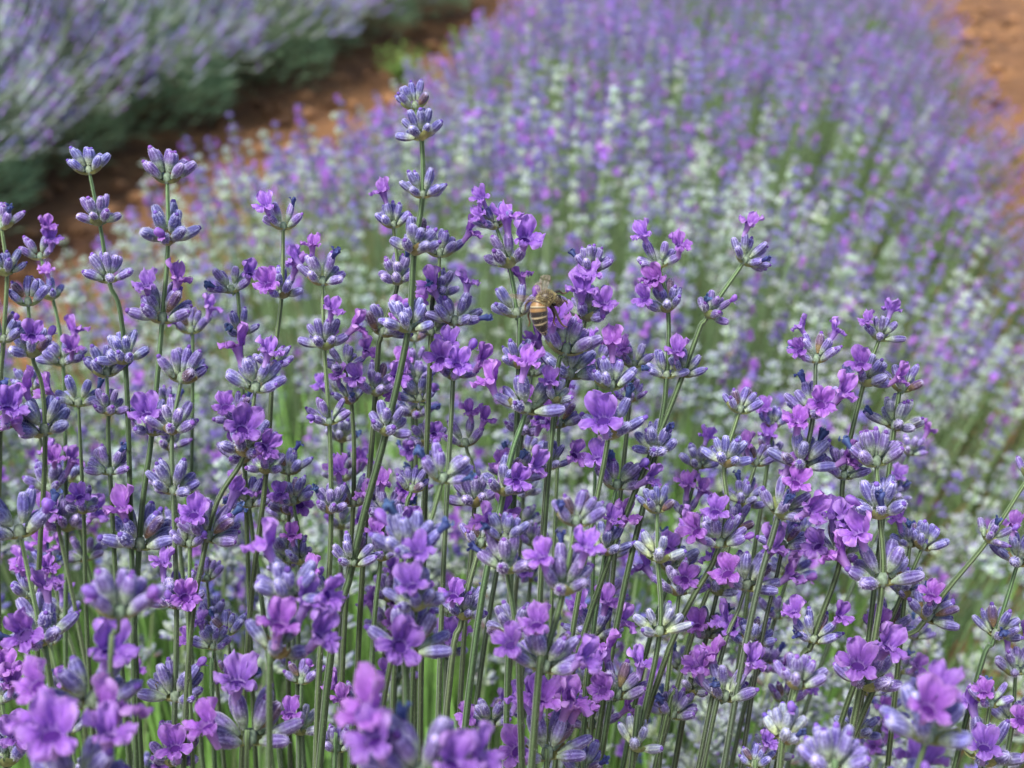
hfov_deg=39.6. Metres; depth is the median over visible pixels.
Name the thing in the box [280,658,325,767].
lavender stalk
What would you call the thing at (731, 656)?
lavender stalk
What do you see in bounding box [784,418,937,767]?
lavender stalk
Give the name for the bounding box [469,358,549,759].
lavender stalk
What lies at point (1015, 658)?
lavender stalk
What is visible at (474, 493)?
lavender stalk
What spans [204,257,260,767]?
lavender stalk
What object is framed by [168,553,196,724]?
lavender stalk
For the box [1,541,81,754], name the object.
lavender stalk
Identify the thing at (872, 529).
lavender stalk
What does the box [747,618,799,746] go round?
lavender stalk
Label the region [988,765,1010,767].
lavender stalk
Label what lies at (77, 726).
lavender stalk
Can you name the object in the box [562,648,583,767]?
lavender stalk
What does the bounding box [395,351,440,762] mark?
lavender stalk
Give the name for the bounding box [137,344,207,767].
lavender stalk
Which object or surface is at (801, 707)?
lavender stalk
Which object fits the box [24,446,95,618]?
lavender stalk
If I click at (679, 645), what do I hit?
lavender stalk
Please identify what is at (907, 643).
lavender stalk
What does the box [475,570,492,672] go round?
lavender stalk
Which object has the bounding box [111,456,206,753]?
lavender stalk
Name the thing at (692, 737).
lavender stalk
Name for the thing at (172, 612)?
lavender stalk
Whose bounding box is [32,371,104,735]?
lavender stalk
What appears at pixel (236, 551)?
lavender stalk
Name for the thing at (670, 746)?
lavender stalk
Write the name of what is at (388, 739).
lavender stalk
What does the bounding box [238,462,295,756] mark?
lavender stalk
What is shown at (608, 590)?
lavender stalk
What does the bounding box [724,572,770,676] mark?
lavender stalk
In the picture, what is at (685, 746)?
lavender stalk
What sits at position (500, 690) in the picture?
lavender stalk
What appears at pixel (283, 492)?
lavender stalk
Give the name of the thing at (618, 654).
lavender stalk
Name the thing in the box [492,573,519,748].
lavender stalk
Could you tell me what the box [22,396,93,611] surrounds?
lavender stalk
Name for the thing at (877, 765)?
lavender stalk
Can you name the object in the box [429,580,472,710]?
lavender stalk
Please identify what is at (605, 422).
lavender stalk
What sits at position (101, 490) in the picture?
lavender stalk
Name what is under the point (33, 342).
lavender stalk
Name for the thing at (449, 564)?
lavender stalk
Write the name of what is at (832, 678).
lavender stalk
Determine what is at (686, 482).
lavender stalk
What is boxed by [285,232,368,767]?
lavender stalk
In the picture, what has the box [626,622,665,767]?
lavender stalk
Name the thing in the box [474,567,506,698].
lavender stalk
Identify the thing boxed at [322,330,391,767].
lavender stalk
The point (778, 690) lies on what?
lavender stalk
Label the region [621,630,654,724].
lavender stalk
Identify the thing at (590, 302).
lavender stalk
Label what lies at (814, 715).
lavender stalk
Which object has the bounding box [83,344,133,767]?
lavender stalk
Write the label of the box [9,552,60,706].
lavender stalk
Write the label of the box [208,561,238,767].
lavender stalk
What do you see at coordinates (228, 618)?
lavender stalk
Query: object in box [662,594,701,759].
lavender stalk
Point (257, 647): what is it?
lavender stalk
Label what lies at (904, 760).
lavender stalk
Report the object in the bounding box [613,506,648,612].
lavender stalk
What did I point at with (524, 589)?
lavender stalk
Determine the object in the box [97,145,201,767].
lavender stalk
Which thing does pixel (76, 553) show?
lavender stalk
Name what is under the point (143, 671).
lavender stalk
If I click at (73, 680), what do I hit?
lavender stalk
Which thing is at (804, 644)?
lavender stalk
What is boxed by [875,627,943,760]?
lavender stalk
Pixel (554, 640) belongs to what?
lavender stalk
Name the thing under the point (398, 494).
lavender stalk
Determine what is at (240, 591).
lavender stalk
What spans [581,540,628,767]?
lavender stalk
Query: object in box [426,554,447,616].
lavender stalk
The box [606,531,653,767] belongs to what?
lavender stalk
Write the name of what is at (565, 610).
lavender stalk
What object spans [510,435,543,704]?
lavender stalk
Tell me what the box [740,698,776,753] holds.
lavender stalk
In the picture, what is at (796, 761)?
lavender stalk
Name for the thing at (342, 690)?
lavender stalk
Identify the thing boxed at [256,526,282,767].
lavender stalk
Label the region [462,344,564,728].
lavender stalk
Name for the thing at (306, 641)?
lavender stalk
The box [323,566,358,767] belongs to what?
lavender stalk
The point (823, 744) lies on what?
lavender stalk
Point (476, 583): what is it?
lavender stalk
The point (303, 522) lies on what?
lavender stalk
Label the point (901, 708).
lavender stalk
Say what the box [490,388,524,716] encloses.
lavender stalk
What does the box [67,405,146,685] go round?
lavender stalk
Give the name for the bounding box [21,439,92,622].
lavender stalk
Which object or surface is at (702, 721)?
lavender stalk
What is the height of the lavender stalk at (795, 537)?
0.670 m
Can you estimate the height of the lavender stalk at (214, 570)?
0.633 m
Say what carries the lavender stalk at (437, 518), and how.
on the ground
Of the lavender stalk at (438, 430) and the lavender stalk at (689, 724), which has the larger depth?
the lavender stalk at (689, 724)
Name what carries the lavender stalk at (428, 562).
on the ground
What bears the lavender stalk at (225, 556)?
on the ground
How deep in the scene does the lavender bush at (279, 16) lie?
4.79 m
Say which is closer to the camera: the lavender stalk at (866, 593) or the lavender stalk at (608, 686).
the lavender stalk at (608, 686)
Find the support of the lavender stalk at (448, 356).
on the ground
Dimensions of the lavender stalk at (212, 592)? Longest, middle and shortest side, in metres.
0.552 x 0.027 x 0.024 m
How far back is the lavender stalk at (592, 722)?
0.43 m
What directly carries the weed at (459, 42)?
on the ground
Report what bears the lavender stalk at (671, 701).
on the ground
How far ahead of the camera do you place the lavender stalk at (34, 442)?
0.73 m
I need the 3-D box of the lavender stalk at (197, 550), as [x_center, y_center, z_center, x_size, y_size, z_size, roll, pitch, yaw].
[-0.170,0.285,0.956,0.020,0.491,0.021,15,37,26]
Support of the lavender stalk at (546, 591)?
on the ground
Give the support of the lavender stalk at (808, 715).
on the ground
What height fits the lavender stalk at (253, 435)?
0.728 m
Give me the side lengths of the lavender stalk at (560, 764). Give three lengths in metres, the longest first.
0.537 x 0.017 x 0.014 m
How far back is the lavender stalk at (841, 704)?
0.65 m
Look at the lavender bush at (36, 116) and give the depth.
3.15 m
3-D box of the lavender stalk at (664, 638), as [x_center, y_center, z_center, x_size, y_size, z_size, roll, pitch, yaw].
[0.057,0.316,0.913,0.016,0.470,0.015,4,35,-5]
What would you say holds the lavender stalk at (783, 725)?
on the ground
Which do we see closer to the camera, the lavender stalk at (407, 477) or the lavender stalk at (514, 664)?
the lavender stalk at (407, 477)
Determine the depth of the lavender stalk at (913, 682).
0.81 m
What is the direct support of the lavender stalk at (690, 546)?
on the ground
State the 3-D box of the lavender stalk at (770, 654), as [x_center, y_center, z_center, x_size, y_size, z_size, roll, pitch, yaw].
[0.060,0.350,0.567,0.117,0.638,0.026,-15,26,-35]
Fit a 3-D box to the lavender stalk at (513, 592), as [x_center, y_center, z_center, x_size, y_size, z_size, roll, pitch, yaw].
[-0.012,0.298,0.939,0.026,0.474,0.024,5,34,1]
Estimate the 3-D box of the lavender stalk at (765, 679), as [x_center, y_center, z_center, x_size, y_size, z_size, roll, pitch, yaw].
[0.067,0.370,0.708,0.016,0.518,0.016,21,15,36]
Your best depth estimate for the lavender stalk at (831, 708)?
0.78 m
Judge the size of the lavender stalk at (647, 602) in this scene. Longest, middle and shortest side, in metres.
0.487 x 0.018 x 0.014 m
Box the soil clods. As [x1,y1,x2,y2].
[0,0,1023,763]
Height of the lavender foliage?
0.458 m
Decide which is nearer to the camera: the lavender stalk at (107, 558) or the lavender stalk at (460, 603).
the lavender stalk at (460, 603)
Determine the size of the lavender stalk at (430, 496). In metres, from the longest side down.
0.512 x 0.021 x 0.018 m
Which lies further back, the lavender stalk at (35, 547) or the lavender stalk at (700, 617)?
the lavender stalk at (35, 547)
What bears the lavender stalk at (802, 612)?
on the ground
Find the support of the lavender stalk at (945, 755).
on the ground
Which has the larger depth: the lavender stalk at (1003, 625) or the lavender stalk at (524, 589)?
the lavender stalk at (524, 589)
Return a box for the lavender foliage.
[0,0,1023,767]
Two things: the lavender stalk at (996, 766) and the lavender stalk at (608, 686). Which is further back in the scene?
the lavender stalk at (996, 766)
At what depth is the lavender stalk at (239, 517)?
0.76 m
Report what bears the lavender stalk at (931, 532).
on the ground
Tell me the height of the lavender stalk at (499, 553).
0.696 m
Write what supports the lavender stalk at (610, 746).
on the ground
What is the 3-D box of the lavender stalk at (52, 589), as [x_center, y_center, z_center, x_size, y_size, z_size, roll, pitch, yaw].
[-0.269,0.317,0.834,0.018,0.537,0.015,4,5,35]
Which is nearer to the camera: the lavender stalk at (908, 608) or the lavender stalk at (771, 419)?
the lavender stalk at (771, 419)
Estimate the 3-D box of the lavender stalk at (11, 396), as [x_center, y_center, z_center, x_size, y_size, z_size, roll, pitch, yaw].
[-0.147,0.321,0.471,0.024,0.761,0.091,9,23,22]
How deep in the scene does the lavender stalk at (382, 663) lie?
0.47 m
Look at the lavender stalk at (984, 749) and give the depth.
0.39 m
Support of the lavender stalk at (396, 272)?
on the ground
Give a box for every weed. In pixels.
[372,38,435,84]
[441,27,502,62]
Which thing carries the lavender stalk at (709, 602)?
on the ground
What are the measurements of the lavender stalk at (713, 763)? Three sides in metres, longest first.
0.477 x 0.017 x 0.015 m
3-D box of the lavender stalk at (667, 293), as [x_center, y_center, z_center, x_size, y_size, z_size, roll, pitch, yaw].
[0.013,0.320,0.486,0.021,0.752,0.112,15,26,34]
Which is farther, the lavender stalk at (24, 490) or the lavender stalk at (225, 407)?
the lavender stalk at (24, 490)
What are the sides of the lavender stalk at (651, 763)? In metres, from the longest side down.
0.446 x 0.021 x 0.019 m
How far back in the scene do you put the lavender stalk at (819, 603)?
0.79 m
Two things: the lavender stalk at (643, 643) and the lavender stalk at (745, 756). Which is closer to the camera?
the lavender stalk at (745, 756)
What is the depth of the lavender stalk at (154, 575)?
0.76 m
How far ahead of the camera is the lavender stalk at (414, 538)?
0.31 m
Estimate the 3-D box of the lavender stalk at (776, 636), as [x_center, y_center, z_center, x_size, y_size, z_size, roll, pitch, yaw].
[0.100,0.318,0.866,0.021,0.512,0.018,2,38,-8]
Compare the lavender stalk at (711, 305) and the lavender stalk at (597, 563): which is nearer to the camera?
the lavender stalk at (711, 305)
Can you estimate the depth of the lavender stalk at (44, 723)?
0.27 m
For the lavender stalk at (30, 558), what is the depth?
0.77 m
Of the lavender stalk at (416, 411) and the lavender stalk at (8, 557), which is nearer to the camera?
the lavender stalk at (416, 411)
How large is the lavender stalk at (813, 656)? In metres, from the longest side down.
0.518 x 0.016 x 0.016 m
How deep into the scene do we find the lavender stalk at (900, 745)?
0.75 m
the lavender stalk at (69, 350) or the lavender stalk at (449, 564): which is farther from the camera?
the lavender stalk at (449, 564)
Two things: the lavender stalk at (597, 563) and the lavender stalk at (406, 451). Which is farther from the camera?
the lavender stalk at (597, 563)
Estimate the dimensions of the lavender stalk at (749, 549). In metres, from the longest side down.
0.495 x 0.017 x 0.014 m
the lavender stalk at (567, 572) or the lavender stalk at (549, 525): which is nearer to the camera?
the lavender stalk at (567, 572)
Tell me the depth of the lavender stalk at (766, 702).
0.66 m
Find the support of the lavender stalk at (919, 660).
on the ground
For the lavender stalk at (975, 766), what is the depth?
0.66 m
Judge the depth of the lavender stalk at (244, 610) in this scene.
0.76 m
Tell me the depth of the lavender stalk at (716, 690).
0.40 m
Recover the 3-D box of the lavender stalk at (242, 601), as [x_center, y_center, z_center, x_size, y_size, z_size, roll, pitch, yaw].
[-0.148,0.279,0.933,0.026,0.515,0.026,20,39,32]
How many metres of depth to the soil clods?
4.58 m
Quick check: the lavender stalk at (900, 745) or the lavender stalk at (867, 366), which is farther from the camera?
the lavender stalk at (900, 745)
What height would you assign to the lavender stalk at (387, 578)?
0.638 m
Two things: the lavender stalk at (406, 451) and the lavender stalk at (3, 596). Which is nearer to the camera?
the lavender stalk at (406, 451)
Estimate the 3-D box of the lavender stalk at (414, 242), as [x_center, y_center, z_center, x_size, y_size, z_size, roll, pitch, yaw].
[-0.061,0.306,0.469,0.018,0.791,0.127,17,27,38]
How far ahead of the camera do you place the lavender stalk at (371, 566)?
0.81 m
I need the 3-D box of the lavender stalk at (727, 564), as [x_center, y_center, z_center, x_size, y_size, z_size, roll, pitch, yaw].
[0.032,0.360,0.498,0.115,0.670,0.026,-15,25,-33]
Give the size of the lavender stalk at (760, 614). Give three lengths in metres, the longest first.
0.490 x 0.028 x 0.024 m
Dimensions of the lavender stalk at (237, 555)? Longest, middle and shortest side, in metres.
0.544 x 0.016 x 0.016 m
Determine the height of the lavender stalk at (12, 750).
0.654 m
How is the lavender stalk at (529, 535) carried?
on the ground
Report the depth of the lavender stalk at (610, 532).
0.40 m
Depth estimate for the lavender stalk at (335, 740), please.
0.42 m
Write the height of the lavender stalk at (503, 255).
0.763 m
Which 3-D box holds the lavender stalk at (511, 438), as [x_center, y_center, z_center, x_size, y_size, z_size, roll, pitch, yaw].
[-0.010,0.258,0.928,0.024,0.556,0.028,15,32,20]
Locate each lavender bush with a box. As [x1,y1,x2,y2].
[0,0,80,235]
[0,0,163,191]
[0,0,271,158]
[92,0,366,108]
[167,0,392,69]
[285,0,431,47]
[356,0,473,24]
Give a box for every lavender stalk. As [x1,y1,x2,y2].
[0,202,30,767]
[0,275,70,657]
[0,485,79,687]
[0,554,4,612]
[0,648,32,767]
[1,466,10,608]
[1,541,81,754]
[3,431,92,675]
[3,542,18,582]
[3,671,154,767]
[7,527,90,733]
[8,492,95,732]
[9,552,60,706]
[10,368,97,733]
[11,617,142,746]
[18,213,109,759]
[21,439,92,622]
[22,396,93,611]
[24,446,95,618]
[28,435,54,668]
[30,540,45,672]
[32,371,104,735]
[37,437,132,767]
[46,633,82,767]
[48,469,62,668]
[49,498,122,754]
[66,146,149,767]
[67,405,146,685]
[77,453,170,714]
[81,568,165,755]
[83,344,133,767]
[86,521,165,720]
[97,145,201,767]
[99,551,166,717]
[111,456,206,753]
[117,548,145,746]
[118,658,168,767]
[121,510,142,676]
[126,514,152,667]
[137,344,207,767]
[140,547,168,752]
[148,385,205,767]
[160,545,194,767]
[167,292,223,767]
[167,606,198,670]
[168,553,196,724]
[169,528,206,767]
[174,321,286,767]
[179,609,231,767]
[182,649,303,767]
[191,557,226,767]
[192,535,249,751]
[194,489,220,767]
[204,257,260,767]
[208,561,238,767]
[208,608,261,730]
[209,539,239,767]
[211,390,282,767]
[211,545,264,753]
[217,473,294,767]
[219,477,283,767]
[226,570,245,628]
[227,559,262,698]
[230,513,283,721]
[233,463,261,767]
[235,510,263,677]
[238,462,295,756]
[239,189,308,767]
[240,517,346,767]
[253,557,282,756]
[254,475,313,767]
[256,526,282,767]
[261,574,283,767]
[263,441,315,767]
[265,501,307,767]
[275,507,308,767]
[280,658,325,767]
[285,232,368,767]
[291,572,312,767]
[294,566,327,751]
[295,569,328,761]
[310,373,374,767]
[315,79,447,767]
[319,469,359,730]
[320,667,381,767]
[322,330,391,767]
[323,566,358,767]
[325,723,348,767]
[334,662,504,767]
[342,176,413,767]
[350,505,379,669]
[352,467,417,750]
[355,528,409,692]
[363,498,454,722]
[375,563,417,711]
[379,599,400,681]
[380,439,476,707]
[382,359,447,725]
[383,562,406,708]
[389,437,433,707]
[389,465,428,714]
[393,331,432,562]
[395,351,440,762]
[415,214,483,761]
[415,264,492,760]
[417,461,441,728]
[417,557,434,724]
[418,489,439,701]
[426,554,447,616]
[429,516,449,590]
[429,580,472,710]
[431,516,454,632]
[438,492,521,758]
[442,398,499,728]
[454,679,516,750]
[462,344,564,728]
[464,500,533,767]
[468,183,545,767]
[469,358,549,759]
[470,562,497,697]
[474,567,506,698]
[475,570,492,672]
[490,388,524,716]
[490,489,607,767]
[490,615,562,767]
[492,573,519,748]
[493,586,522,618]
[494,672,600,767]
[500,418,533,760]
[502,545,533,689]
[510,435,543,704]
[510,608,518,723]
[515,516,549,767]
[516,244,618,767]
[525,511,564,767]
[529,300,602,739]
[530,529,556,602]
[533,554,558,644]
[537,376,580,744]
[538,631,563,749]
[539,603,563,767]
[543,210,771,767]
[548,686,634,746]
[549,418,569,535]
[550,635,579,767]
[552,323,647,767]
[555,553,586,639]
[560,582,637,767]
[561,526,575,621]
[562,512,587,622]
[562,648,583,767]
[563,739,609,767]
[564,561,595,625]
[572,486,610,738]
[576,522,635,765]
[578,437,663,765]
[579,628,652,767]
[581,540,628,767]
[586,518,601,607]
[587,327,609,733]
[588,493,607,608]
[593,693,617,750]
[594,217,693,741]
[599,333,653,748]
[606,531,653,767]
[609,554,632,668]
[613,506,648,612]
[615,658,666,762]
[616,532,661,764]
[617,483,694,767]
[620,423,718,767]
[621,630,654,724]
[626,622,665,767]
[628,635,669,718]
[630,552,710,767]
[635,386,763,766]
[638,616,694,764]
[642,634,681,759]
[646,542,702,744]
[646,631,687,767]
[647,757,669,767]
[652,685,698,767]
[656,515,711,715]
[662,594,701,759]
[663,429,774,749]
[664,646,693,765]
[669,630,712,767]
[671,501,754,767]
[678,668,708,766]
[678,694,720,767]
[679,673,727,763]
[680,634,766,767]
[682,596,722,742]
[684,596,730,764]
[684,638,730,759]
[694,531,761,752]
[694,714,728,767]
[696,522,806,767]
[696,639,737,753]
[697,675,728,704]
[707,598,776,659]
[708,609,776,767]
[710,702,740,767]
[712,557,776,767]
[714,661,751,767]
[714,702,744,767]
[720,313,860,767]
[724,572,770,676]
[727,395,791,767]
[728,502,816,767]
[729,672,781,767]
[738,510,806,767]
[738,729,778,767]
[740,616,780,710]
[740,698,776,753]
[746,681,819,767]
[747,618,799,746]
[751,622,810,761]
[753,679,779,735]
[757,607,814,734]
[762,652,828,767]
[770,626,803,709]
[771,652,822,766]
[773,297,909,767]
[776,660,819,762]
[783,754,801,767]
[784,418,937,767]
[785,690,808,748]
[789,658,841,767]
[794,588,886,767]
[797,722,871,767]
[798,595,831,657]
[803,691,825,727]
[807,675,847,767]
[808,608,868,767]
[817,426,924,738]
[823,718,833,729]
[825,519,950,761]
[829,687,865,758]
[832,525,877,647]
[833,691,887,739]
[854,455,1023,738]
[856,361,923,739]
[860,610,935,756]
[860,666,911,745]
[865,602,915,697]
[865,658,973,767]
[868,709,901,767]
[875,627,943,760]
[875,677,918,756]
[876,697,910,767]
[885,508,927,767]
[886,639,912,673]
[892,759,905,767]
[894,718,911,759]
[897,741,907,766]
[901,758,934,766]
[934,748,954,767]
[938,703,982,757]
[951,508,1023,767]
[954,675,1023,767]
[964,764,977,767]
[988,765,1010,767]
[991,620,1023,767]
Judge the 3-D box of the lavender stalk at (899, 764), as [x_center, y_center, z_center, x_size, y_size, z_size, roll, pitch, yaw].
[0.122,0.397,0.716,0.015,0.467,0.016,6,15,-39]
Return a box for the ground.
[0,0,1023,767]
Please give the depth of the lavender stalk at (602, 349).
0.44 m
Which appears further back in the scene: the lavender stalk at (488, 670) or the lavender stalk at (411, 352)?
the lavender stalk at (488, 670)
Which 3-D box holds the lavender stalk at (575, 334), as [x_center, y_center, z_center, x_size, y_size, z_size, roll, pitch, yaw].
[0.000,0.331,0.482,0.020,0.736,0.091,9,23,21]
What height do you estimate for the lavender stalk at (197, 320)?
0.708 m
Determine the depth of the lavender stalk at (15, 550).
0.49 m
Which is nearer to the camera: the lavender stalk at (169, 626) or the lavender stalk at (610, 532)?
the lavender stalk at (610, 532)
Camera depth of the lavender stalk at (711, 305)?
0.39 m
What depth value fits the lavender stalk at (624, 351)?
0.43 m
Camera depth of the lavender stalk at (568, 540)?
0.84 m
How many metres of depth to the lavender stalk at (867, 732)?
0.42 m
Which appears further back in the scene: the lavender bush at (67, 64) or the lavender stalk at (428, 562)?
the lavender bush at (67, 64)
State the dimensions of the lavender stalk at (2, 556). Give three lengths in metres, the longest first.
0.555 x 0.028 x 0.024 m
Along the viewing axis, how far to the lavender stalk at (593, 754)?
0.39 m
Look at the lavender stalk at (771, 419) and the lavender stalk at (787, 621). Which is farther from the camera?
the lavender stalk at (787, 621)
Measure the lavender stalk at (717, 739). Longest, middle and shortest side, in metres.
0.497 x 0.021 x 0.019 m
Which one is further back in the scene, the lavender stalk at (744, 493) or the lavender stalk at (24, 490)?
the lavender stalk at (24, 490)
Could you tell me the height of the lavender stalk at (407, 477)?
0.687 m
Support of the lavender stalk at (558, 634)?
on the ground
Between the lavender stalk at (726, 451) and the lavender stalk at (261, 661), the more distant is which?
the lavender stalk at (261, 661)
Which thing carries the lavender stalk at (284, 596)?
on the ground
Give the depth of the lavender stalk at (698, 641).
0.77 m
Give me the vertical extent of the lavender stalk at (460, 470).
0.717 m
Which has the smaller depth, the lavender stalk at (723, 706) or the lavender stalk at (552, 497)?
the lavender stalk at (723, 706)
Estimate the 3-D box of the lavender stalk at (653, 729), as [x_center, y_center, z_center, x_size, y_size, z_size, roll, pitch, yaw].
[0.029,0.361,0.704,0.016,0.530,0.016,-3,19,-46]
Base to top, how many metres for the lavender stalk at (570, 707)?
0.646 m
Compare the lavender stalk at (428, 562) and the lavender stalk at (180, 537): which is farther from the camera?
the lavender stalk at (428, 562)
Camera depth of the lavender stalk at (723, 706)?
0.69 m
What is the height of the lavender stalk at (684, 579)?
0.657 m
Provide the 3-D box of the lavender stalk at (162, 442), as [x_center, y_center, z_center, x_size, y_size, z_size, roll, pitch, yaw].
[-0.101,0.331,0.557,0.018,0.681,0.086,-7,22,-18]
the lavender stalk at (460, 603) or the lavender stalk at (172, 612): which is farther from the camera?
the lavender stalk at (172, 612)
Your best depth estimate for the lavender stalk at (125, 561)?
0.78 m
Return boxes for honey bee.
[524,288,567,335]
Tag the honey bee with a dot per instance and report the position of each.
(541, 303)
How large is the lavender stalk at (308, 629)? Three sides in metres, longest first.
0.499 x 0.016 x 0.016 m
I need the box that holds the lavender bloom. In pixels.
[0,0,1023,767]
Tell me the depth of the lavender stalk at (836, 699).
0.83 m
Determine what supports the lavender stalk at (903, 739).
on the ground
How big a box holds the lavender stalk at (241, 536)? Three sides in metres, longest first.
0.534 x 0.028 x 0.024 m
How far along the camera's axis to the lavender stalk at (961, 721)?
0.74 m
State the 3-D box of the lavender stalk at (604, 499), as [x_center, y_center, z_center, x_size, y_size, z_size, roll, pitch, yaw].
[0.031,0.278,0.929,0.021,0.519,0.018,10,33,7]
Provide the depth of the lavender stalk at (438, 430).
0.42 m
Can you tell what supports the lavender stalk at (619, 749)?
on the ground
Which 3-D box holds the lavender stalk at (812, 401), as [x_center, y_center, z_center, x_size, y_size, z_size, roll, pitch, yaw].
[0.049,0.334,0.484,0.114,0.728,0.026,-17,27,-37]
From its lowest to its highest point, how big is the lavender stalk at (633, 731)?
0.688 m
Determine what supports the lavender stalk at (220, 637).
on the ground
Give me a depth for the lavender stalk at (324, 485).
0.85 m
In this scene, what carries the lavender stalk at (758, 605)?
on the ground
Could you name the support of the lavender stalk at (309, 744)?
on the ground
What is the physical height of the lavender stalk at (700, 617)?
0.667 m
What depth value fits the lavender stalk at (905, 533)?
0.42 m
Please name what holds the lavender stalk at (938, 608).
on the ground
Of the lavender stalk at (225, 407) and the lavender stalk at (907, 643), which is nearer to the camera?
the lavender stalk at (225, 407)
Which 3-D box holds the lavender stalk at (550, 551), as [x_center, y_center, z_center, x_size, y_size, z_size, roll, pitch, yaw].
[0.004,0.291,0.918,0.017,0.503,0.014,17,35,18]
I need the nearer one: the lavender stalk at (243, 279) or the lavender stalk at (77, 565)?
the lavender stalk at (243, 279)
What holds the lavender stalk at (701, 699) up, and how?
on the ground
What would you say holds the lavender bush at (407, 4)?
on the ground
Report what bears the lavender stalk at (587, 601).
on the ground
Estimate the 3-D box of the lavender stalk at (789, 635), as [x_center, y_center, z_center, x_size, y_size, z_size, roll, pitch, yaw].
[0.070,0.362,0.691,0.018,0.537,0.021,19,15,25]
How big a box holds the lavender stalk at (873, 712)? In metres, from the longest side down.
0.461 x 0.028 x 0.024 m
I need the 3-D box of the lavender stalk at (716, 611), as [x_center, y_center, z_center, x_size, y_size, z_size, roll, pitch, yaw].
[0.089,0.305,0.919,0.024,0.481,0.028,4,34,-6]
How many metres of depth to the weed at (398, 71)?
5.32 m
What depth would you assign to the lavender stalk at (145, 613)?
0.73 m
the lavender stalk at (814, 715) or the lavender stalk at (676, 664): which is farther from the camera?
the lavender stalk at (814, 715)
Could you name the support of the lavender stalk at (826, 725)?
on the ground
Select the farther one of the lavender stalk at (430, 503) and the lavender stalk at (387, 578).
the lavender stalk at (430, 503)
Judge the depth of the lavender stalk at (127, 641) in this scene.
0.81 m
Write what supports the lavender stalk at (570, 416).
on the ground
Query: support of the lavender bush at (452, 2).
on the ground
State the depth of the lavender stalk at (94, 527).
0.81 m
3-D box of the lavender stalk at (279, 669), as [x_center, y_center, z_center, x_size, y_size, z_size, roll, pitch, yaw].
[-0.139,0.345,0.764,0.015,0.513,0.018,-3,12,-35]
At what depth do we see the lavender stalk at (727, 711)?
0.63 m
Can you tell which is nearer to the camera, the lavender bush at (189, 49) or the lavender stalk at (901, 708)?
the lavender stalk at (901, 708)
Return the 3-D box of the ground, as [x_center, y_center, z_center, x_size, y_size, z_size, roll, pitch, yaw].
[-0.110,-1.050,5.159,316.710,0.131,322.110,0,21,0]
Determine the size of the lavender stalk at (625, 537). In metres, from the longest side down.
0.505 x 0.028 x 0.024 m
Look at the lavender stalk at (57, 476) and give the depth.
0.45 m
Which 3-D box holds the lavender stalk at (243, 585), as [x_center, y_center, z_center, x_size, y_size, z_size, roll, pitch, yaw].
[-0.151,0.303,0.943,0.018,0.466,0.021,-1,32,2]
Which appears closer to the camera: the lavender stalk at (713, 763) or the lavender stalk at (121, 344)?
the lavender stalk at (121, 344)
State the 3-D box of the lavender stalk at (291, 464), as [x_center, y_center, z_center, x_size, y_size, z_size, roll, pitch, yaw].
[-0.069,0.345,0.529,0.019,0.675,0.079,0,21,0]
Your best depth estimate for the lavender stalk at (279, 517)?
0.49 m
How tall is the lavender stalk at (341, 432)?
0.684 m
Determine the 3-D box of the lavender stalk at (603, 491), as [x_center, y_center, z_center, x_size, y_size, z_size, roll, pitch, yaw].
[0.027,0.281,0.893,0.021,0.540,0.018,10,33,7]
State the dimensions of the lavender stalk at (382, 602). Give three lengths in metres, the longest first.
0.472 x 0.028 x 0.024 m
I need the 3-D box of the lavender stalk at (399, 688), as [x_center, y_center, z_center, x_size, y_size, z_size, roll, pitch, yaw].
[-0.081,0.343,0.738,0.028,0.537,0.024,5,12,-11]
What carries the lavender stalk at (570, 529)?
on the ground
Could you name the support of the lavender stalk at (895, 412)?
on the ground
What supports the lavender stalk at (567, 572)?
on the ground
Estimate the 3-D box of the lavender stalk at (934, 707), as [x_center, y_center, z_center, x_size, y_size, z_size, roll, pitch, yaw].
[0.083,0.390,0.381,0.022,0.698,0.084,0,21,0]
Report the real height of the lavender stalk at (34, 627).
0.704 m
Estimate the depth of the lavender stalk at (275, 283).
0.40 m
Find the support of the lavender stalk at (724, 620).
on the ground
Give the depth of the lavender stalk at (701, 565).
0.79 m
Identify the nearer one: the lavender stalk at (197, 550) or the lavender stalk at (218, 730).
the lavender stalk at (218, 730)
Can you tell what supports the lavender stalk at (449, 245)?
on the ground
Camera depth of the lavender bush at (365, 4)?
5.44 m
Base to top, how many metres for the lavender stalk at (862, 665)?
0.702 m
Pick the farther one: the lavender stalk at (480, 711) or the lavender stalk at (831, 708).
the lavender stalk at (831, 708)
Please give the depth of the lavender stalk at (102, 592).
0.28 m

